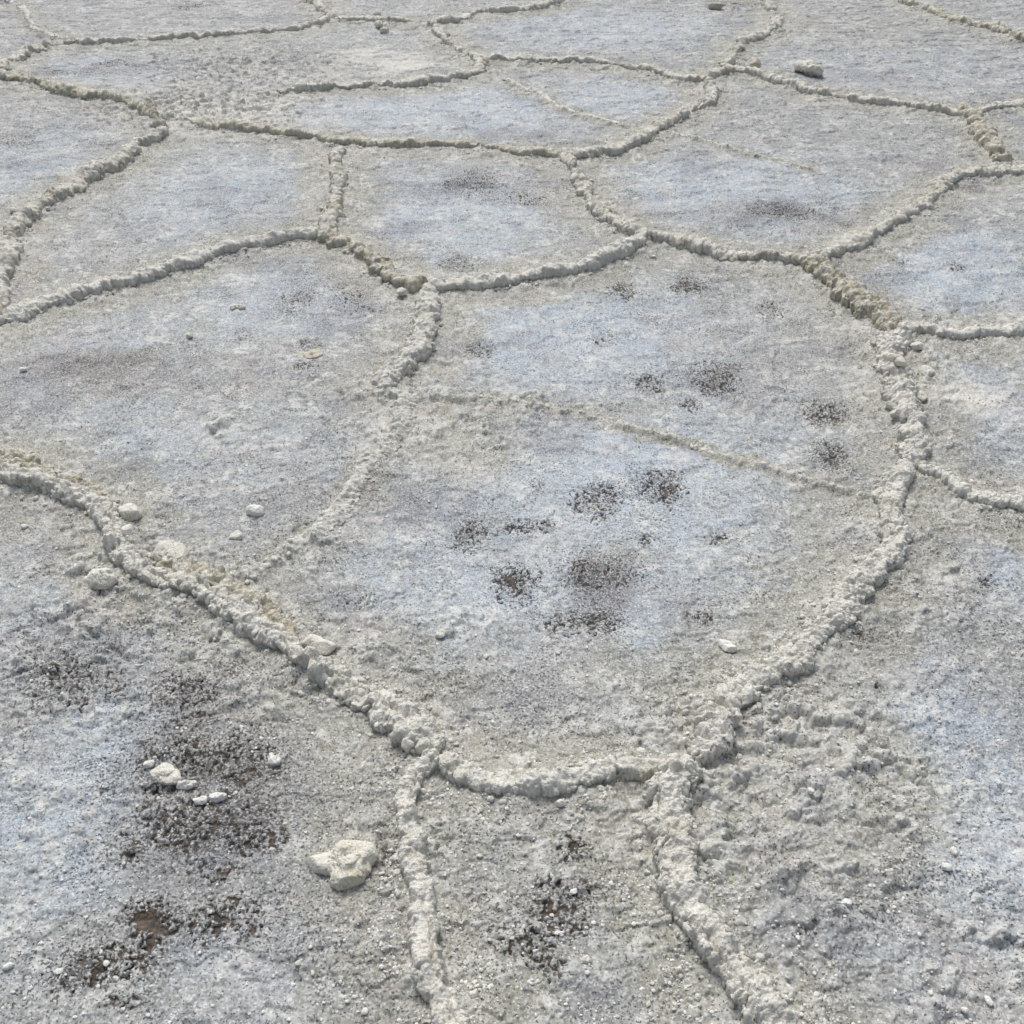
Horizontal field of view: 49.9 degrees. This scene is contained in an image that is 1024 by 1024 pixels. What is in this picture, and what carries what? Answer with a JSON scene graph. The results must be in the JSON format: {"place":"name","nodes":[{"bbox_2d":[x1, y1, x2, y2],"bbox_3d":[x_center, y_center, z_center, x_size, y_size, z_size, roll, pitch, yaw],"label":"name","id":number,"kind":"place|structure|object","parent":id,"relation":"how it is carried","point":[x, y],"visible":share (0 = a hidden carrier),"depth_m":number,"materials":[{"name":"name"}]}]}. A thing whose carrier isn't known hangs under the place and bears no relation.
{"place":"outdoors","nodes":[
{"label":"outdoors","id":0,"kind":"place"},
{"bbox_2d":[0,0,1023,1023],"bbox_3d":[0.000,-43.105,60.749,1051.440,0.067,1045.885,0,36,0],"label":"ground","id":1,"kind":"structure","parent":0,"point":[231,393],"depth_m":2.53,"materials":[{"name":"grey soil"}]},
{"bbox_2d":[2,962,12,969],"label":"salt lump","id":2,"kind":"object","parent":1,"relation":"on","point":[8,966],"visible":1,"depth_m":1.61,"materials":[{"name":"white stone"}]},
{"bbox_2d":[9,207,15,212],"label":"salt lump","id":3,"kind":"object","parent":1,"relation":"on","point":[11,209],"visible":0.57,"depth_m":3.97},
{"bbox_2d":[19,367,26,371],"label":"salt lump","id":4,"kind":"object","parent":1,"relation":"on","point":[22,369],"visible":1,"depth_m":3.04,"materials":[{"name":"white stone"}]},
{"bbox_2d":[21,524,28,528],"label":"salt lump","id":5,"kind":"object","parent":1,"relation":"on","point":[24,526],"visible":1,"depth_m":2.48,"materials":[{"name":"white stone"}]},
{"bbox_2d":[3,0,68,38],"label":"salt ridge","id":6,"kind":"structure","parent":1,"relation":"on","point":[27,18],"depth_m":6.27,"materials":[{"name":"white stone"}]},
{"bbox_2d":[0,35,74,70],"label":"salt ridge","id":7,"kind":"structure","parent":1,"relation":"on","point":[24,52],"depth_m":5.71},
{"bbox_2d":[0,447,102,495],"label":"salt ridge","id":8,"kind":"structure","parent":1,"relation":"on","point":[23,458],"depth_m":2.64,"materials":[{"name":"white stone"}]},
{"bbox_2d":[54,968,63,974],"bbox_3d":[-0.662,0.671,1.608,0.013,0.005,0.010,-14,39,-18],"label":"salt crumb","id":9,"kind":"object","parent":1,"relation":"on","point":[58,971],"visible":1,"depth_m":1.61,"materials":[{"name":"white stone"}]},
{"bbox_2d":[0,68,166,127],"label":"salt ridge","id":10,"kind":"structure","parent":1,"relation":"on","point":[147,107],"depth_m":5.08,"materials":[{"name":"white stone"}]},
{"bbox_2d":[0,126,168,314],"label":"salt ridge","id":11,"kind":"structure","parent":1,"relation":"on","point":[21,218],"depth_m":4.03,"materials":[{"name":"white stone"}]},
{"bbox_2d":[87,568,117,590],"bbox_3d":[-0.851,0.137,2.290,0.063,0.045,0.060,0,36,0],"label":"salt lump","id":12,"kind":"object","parent":1,"relation":"on","point":[98,579],"visible":1,"depth_m":2.27,"materials":[{"name":"white stone"}]},
{"bbox_2d":[103,960,109,966],"bbox_3d":[-0.596,0.663,1.617,0.010,0.006,0.011,-6,37,-8],"label":"salt crumb","id":13,"kind":"object","parent":1,"relation":"on","point":[106,963],"visible":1,"depth_m":1.61,"materials":[{"name":"white stone"}]},
{"bbox_2d":[122,524,132,534],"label":"salt lump","id":14,"kind":"object","parent":1,"relation":"on","point":[127,529],"visible":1,"depth_m":2.40,"materials":[{"name":"white stone"}]},
{"bbox_2d":[125,573,133,579],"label":"salt lump","id":15,"kind":"object","parent":1,"relation":"on","point":[129,576],"visible":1,"depth_m":2.30,"materials":[{"name":"white stone"}]},
{"bbox_2d":[119,503,142,521],"bbox_3d":[-0.870,0.002,2.505,0.059,0.040,0.054,0,36,0],"label":"salt lump","id":16,"kind":"object","parent":1,"relation":"on","point":[131,512],"visible":0.96,"depth_m":2.48,"materials":[{"name":"white stone"}]},
{"bbox_2d":[143,760,154,768],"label":"salt lump","id":17,"kind":"object","parent":1,"relation":"on","point":[148,764],"visible":1,"depth_m":1.92,"materials":[{"name":"white stone"}]},
{"bbox_2d":[0,226,318,325],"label":"salt ridge","id":18,"kind":"structure","parent":1,"relation":"on","point":[26,310],"depth_m":3.51,"materials":[{"name":"white stone"}]},
{"bbox_2d":[150,762,182,785],"bbox_3d":[-0.597,0.454,1.896,0.042,0.024,0.059,-30,46,-34],"label":"salt lump","id":19,"kind":"object","parent":1,"relation":"on","point":[166,773],"visible":1,"depth_m":1.89,"materials":[{"name":"white stone"}]},
{"bbox_2d":[152,539,188,562],"bbox_3d":[-0.738,0.092,2.373,0.087,0.046,0.066,16,57,21],"label":"salt lump","id":20,"kind":"object","parent":1,"relation":"on","point":[162,550],"visible":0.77,"depth_m":2.36,"materials":[{"name":"white stone"}]},
{"bbox_2d":[176,780,196,789],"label":"salt lump","id":21,"kind":"object","parent":1,"relation":"on","point":[185,784],"visible":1,"depth_m":1.88,"materials":[{"name":"white stone"}]},
{"bbox_2d":[186,332,192,337],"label":"salt lump","id":22,"kind":"object","parent":1,"relation":"on","point":[189,335],"visible":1,"depth_m":3.19,"materials":[{"name":"white stone"}]},
{"bbox_2d":[192,796,207,804],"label":"salt lump","id":23,"kind":"object","parent":1,"relation":"on","point":[201,800],"visible":1,"depth_m":1.86,"materials":[{"name":"white stone"}]},
{"bbox_2d":[75,15,329,44],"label":"salt ridge","id":24,"kind":"structure","parent":1,"relation":"on","point":[322,20],"depth_m":6.03,"materials":[{"name":"white stone"}]},
{"bbox_2d":[209,792,226,802],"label":"salt lump","id":25,"kind":"object","parent":1,"relation":"on","point":[215,797],"visible":1,"depth_m":1.86,"materials":[{"name":"white stone"}]},
{"bbox_2d":[0,459,445,754],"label":"salt ridge","id":26,"kind":"structure","parent":1,"relation":"on","point":[408,726],"depth_m":2.16,"materials":[{"name":"white stone"}]},
{"bbox_2d":[154,552,298,638],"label":"salt ridge","id":27,"kind":"structure","parent":1,"relation":"on","point":[219,576],"depth_m":2.26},
{"bbox_2d":[229,530,242,540],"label":"salt lump","id":28,"kind":"object","parent":1,"relation":"on","point":[236,535],"visible":1,"depth_m":2.43,"materials":[{"name":"white stone"}]},
{"bbox_2d":[230,304,245,309],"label":"salt lump","id":29,"kind":"object","parent":1,"relation":"on","point":[237,306],"visible":1,"depth_m":3.35,"materials":[{"name":"white stone"}]},
{"bbox_2d":[245,504,264,515],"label":"salt lump","id":30,"kind":"object","parent":1,"relation":"on","point":[255,510],"visible":1,"depth_m":2.50,"materials":[{"name":"white stone"}]},
{"bbox_2d":[267,752,280,765],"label":"salt lump","id":31,"kind":"object","parent":1,"relation":"on","point":[273,760],"visible":1,"depth_m":1.92,"materials":[{"name":"white stone"}]},
{"bbox_2d":[295,960,301,966],"bbox_3d":[-0.315,0.665,1.618,0.010,0.007,0.010,6,37,8],"label":"salt crumb","id":32,"kind":"object","parent":1,"relation":"on","point":[298,962],"visible":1,"depth_m":1.62,"materials":[{"name":"beige stone"}]},
{"bbox_2d":[296,349,323,358],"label":"salt lump","id":33,"kind":"object","parent":1,"relation":"on","point":[312,353],"visible":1,"depth_m":3.12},
{"bbox_2d":[302,634,336,655],"bbox_3d":[-0.377,0.259,2.144,0.067,0.031,0.039,21,41,25],"label":"salt lump","id":34,"kind":"object","parent":1,"relation":"on","point":[325,647],"visible":0.87,"depth_m":2.13,"materials":[{"name":"white stone"}]},
{"bbox_2d":[307,0,337,17],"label":"salt ridge","id":35,"kind":"structure","parent":1,"relation":"on","point":[319,5],"depth_m":6.52,"materials":[{"name":"white"}]},
{"bbox_2d":[318,145,347,229],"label":"salt ridge","id":36,"kind":"structure","parent":1,"relation":"on","point":[333,211],"depth_m":4.07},
{"bbox_2d":[258,390,419,569],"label":"salt ridge","id":37,"kind":"structure","parent":1,"relation":"on","point":[403,415],"depth_m":2.62,"materials":[{"name":"white stone"}]},
{"bbox_2d":[307,840,377,890],"bbox_3d":[-0.261,0.559,1.746,0.104,0.058,0.087,-23,42,-28],"label":"salt lump","id":38,"kind":"object","parent":1,"relation":"on","point":[345,864],"visible":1,"depth_m":1.73,"materials":[{"name":"beige stone"}]},
{"bbox_2d":[361,1007,367,1014],"bbox_3d":[-0.208,0.706,1.554,0.010,0.007,0.012,27,44,31],"label":"salt crumb","id":39,"kind":"object","parent":1,"relation":"on","point":[364,1011],"visible":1,"depth_m":1.55,"materials":[{"name":"white stone"}]},
{"bbox_2d":[182,116,556,157],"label":"salt ridge","id":40,"kind":"structure","parent":1,"relation":"on","point":[234,124],"depth_m":4.58,"materials":[{"name":"white stone"}]},
{"bbox_2d":[317,227,427,292],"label":"salt ridge","id":41,"kind":"structure","parent":1,"relation":"on","point":[377,263],"depth_m":3.56,"materials":[{"name":"white stone"}]},
{"bbox_2d":[373,10,380,15],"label":"salt lump","id":42,"kind":"object","parent":1,"relation":"on","point":[378,13],"visible":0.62,"depth_m":6.41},
{"bbox_2d":[374,20,382,27],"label":"salt lump","id":43,"kind":"object","parent":1,"relation":"on","point":[378,23],"visible":0.94,"depth_m":6.22,"materials":[{"name":"white stone"}]},
{"bbox_2d":[334,15,426,21],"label":"salt ridge","id":44,"kind":"structure","parent":1,"relation":"on","point":[374,18],"depth_m":6.33,"materials":[{"name":"white"}]},
{"bbox_2d":[274,18,489,93],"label":"salt ridge","id":45,"kind":"structure","parent":1,"relation":"on","point":[481,62],"depth_m":5.29,"materials":[{"name":"white stone"}]},
{"bbox_2d":[380,27,388,32],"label":"salt lump","id":46,"kind":"object","parent":1,"relation":"on","point":[384,30],"visible":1,"depth_m":6.10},
{"bbox_2d":[396,287,406,295],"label":"salt lump","id":47,"kind":"object","parent":1,"relation":"on","point":[401,291],"visible":1,"depth_m":3.40,"materials":[{"name":"white stone"}]},
{"bbox_2d":[371,283,441,388],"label":"salt ridge","id":48,"kind":"structure","parent":1,"relation":"on","point":[419,345],"depth_m":3.10,"materials":[{"name":"white stone"}]},
{"bbox_2d":[393,748,470,1023],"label":"salt ridge","id":49,"kind":"structure","parent":1,"relation":"on","point":[435,990],"depth_m":1.66,"materials":[{"name":"white stone"}]},
{"bbox_2d":[435,632,444,637],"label":"salt lump","id":50,"kind":"object","parent":1,"relation":"on","point":[439,634],"visible":1,"depth_m":2.17,"materials":[{"name":"white stone"}]},
{"bbox_2d":[434,0,563,22],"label":"salt ridge","id":51,"kind":"structure","parent":1,"relation":"on","point":[449,17],"depth_m":6.47,"materials":[{"name":"white stone"}]},
{"bbox_2d":[0,3,1023,1023],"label":"salt grit","id":52,"kind":"object","parent":1,"relation":"on","point":[534,768],"visible":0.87,"depth_m":1.80,"materials":[{"name":"white gravel"}]},
{"bbox_2d":[0,0,1023,1020],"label":"ridge rubble","id":53,"kind":"object","parent":1,"relation":"on","point":[639,834],"visible":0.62,"depth_m":2.38,"materials":[{"name":"beige stone"}]},
{"bbox_2d":[429,231,648,291],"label":"salt ridge","id":54,"kind":"structure","parent":1,"relation":"on","point":[621,248],"depth_m":3.49,"materials":[{"name":"white stone"}]},
{"bbox_2d":[437,751,667,797],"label":"salt ridge","id":55,"kind":"structure","parent":1,"relation":"on","point":[456,768],"depth_m":1.87,"materials":[{"name":"white stone"}]},
{"bbox_2d":[556,799,565,806],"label":"salt lump","id":56,"kind":"object","parent":1,"relation":"on","point":[560,802],"visible":1,"depth_m":1.83,"materials":[{"name":"white stone"}]},
{"bbox_2d":[506,78,620,123],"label":"salt ridge","id":57,"kind":"structure","parent":1,"relation":"on","point":[547,97],"depth_m":5.03,"materials":[{"name":"white stone"}]},
{"bbox_2d":[570,888,577,894],"bbox_3d":[0.096,0.590,1.710,0.013,0.005,0.010,-25,43,-30],"label":"salt crumb","id":58,"kind":"object","parent":1,"relation":"on","point":[573,891],"visible":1,"depth_m":1.71,"materials":[{"name":"white stone"}]},
{"bbox_2d":[581,955,590,963],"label":"salt lump","id":59,"kind":"object","parent":1,"relation":"on","point":[585,959],"visible":1,"depth_m":1.61,"materials":[{"name":"white stone"}]},
{"bbox_2d":[488,52,705,81],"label":"salt ridge","id":60,"kind":"structure","parent":1,"relation":"on","point":[640,66],"depth_m":5.59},
{"bbox_2d":[557,147,649,234],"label":"salt ridge","id":61,"kind":"structure","parent":1,"relation":"on","point":[599,209],"depth_m":3.98,"materials":[{"name":"white stone"}]},
{"bbox_2d":[569,76,719,158],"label":"salt ridge","id":62,"kind":"structure","parent":1,"relation":"on","point":[643,135],"depth_m":4.69,"materials":[{"name":"white stone"}]},
{"bbox_2d":[424,390,869,494],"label":"salt ridge","id":63,"kind":"structure","parent":1,"relation":"on","point":[793,472],"depth_m":2.72,"materials":[{"name":"beige stone"}]},
{"bbox_2d":[684,701,742,765],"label":"salt ridge","id":64,"kind":"structure","parent":1,"relation":"on","point":[715,724],"depth_m":1.92,"materials":[{"name":"white stone"}]},
{"bbox_2d":[708,2,723,9],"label":"salt lump","id":65,"kind":"object","parent":1,"relation":"on","point":[715,6],"visible":0.99,"depth_m":6.57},
{"bbox_2d":[643,752,798,1023],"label":"salt ridge","id":66,"kind":"structure","parent":1,"relation":"on","point":[752,991],"depth_m":1.66,"materials":[{"name":"white stone"}]},
{"bbox_2d":[717,639,735,652],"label":"salt lump","id":67,"kind":"object","parent":1,"relation":"on","point":[726,645],"visible":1,"depth_m":2.14,"materials":[{"name":"white stone"}]},
{"bbox_2d":[648,230,810,264],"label":"salt ridge","id":68,"kind":"structure","parent":1,"relation":"on","point":[693,243],"depth_m":3.65,"materials":[{"name":"white stone"}]},
{"bbox_2d":[666,130,809,167],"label":"salt ridge","id":69,"kind":"structure","parent":1,"relation":"on","point":[730,146],"depth_m":4.53,"materials":[{"name":"white stone"}]},
{"bbox_2d":[712,0,783,69],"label":"salt ridge","id":70,"kind":"structure","parent":1,"relation":"on","point":[743,41],"depth_m":5.98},
{"bbox_2d":[749,58,760,67],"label":"salt lump","id":71,"kind":"object","parent":1,"relation":"on","point":[756,63],"visible":0.83,"depth_m":5.47,"materials":[{"name":"white stone"}]},
{"bbox_2d":[794,59,823,76],"bbox_3d":[1.472,-2.194,5.446,0.085,0.072,0.168,-26,44,-30],"label":"salt lump","id":72,"kind":"object","parent":1,"relation":"on","point":[809,67],"visible":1,"depth_m":5.42,"materials":[{"name":"white stone"}]},
{"bbox_2d":[807,787,814,793],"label":"salt lump","id":73,"kind":"object","parent":1,"relation":"on","point":[811,790],"visible":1,"depth_m":1.84,"materials":[{"name":"white stone"}]},
{"bbox_2d":[713,458,916,708],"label":"salt ridge","id":74,"kind":"structure","parent":1,"relation":"on","point":[856,587],"depth_m":2.21,"materials":[{"name":"white stone"}]},
{"bbox_2d":[708,63,957,115],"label":"salt ridge","id":75,"kind":"structure","parent":1,"relation":"on","point":[802,86],"depth_m":5.12,"materials":[{"name":"white stone"}]},
{"bbox_2d":[841,898,851,907],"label":"salt lump","id":76,"kind":"object","parent":1,"relation":"on","point":[846,902],"visible":1,"depth_m":1.68,"materials":[{"name":"white stone"}]},
{"bbox_2d":[801,252,903,330],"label":"salt ridge","id":77,"kind":"structure","parent":1,"relation":"on","point":[858,299],"depth_m":3.34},
{"bbox_2d":[870,327,932,468],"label":"salt ridge","id":78,"kind":"structure","parent":1,"relation":"on","point":[899,394],"depth_m":2.86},
{"bbox_2d":[882,352,905,365],"bbox_3d":[1.052,-0.417,3.019,0.031,0.037,0.074,-23,42,-27],"label":"salt lump","id":79,"kind":"object","parent":78,"relation":"on","point":[897,359],"visible":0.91,"depth_m":3.00,"materials":[{"name":"white stone"}]},
{"bbox_2d":[910,342,922,350],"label":"salt lump","id":80,"kind":"object","parent":1,"relation":"on","point":[917,346],"visible":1,"depth_m":3.12,"materials":[{"name":"white stone"}]},
{"bbox_2d":[813,163,1023,259],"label":"salt ridge","id":81,"kind":"structure","parent":1,"relation":"on","point":[941,185],"depth_m":3.99,"materials":[{"name":"white stone"}]},
{"bbox_2d":[917,391,927,401],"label":"salt lump","id":82,"kind":"object","parent":1,"relation":"on","point":[922,396],"visible":0.77,"depth_m":2.90,"materials":[{"name":"white stone"}]},
{"bbox_2d":[919,365,934,376],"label":"salt lump","id":83,"kind":"object","parent":1,"relation":"on","point":[924,370],"visible":1,"depth_m":3.02,"materials":[{"name":"white stone"}]},
{"bbox_2d":[941,862,952,870],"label":"salt lump","id":84,"kind":"object","parent":1,"relation":"on","point":[946,866],"visible":1,"depth_m":1.73,"materials":[{"name":"white stone"}]},
{"bbox_2d":[950,846,957,855],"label":"salt lump","id":85,"kind":"object","parent":1,"relation":"on","point":[953,851],"visible":1,"depth_m":1.77,"materials":[{"name":"white stone"}]},
{"bbox_2d":[897,320,1023,339],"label":"salt ridge","id":86,"kind":"structure","parent":1,"relation":"on","point":[978,330],"depth_m":3.20,"materials":[{"name":"white stone"}]},
{"bbox_2d":[900,0,1023,41],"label":"salt ridge","id":87,"kind":"structure","parent":1,"relation":"on","point":[998,26],"depth_m":6.26,"materials":[{"name":"white"}]},
{"bbox_2d":[961,1007,968,1013],"bbox_3d":[0.637,0.701,1.548,0.010,0.007,0.010,-6,37,-7],"label":"salt crumb","id":88,"kind":"object","parent":1,"relation":"on","point":[964,1009],"visible":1,"depth_m":1.55,"materials":[{"name":"white stone"}]},
{"bbox_2d":[916,463,1023,511],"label":"salt ridge","id":89,"kind":"structure","parent":1,"relation":"on","point":[954,482],"depth_m":2.54,"materials":[{"name":"white stone"}]},
{"bbox_2d":[957,102,1012,161],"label":"salt ridge","id":90,"kind":"structure","parent":1,"relation":"on","point":[983,132],"depth_m":4.59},
{"bbox_2d":[984,995,993,1005],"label":"salt lump","id":91,"kind":"object","parent":1,"relation":"on","point":[988,1000],"visible":1,"depth_m":1.56,"materials":[{"name":"white stone"}]},
{"bbox_2d":[971,98,1023,112],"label":"salt ridge","id":92,"kind":"structure","parent":1,"relation":"on","point":[1002,105],"depth_m":4.96,"materials":[{"name":"white stone"}]}
]}

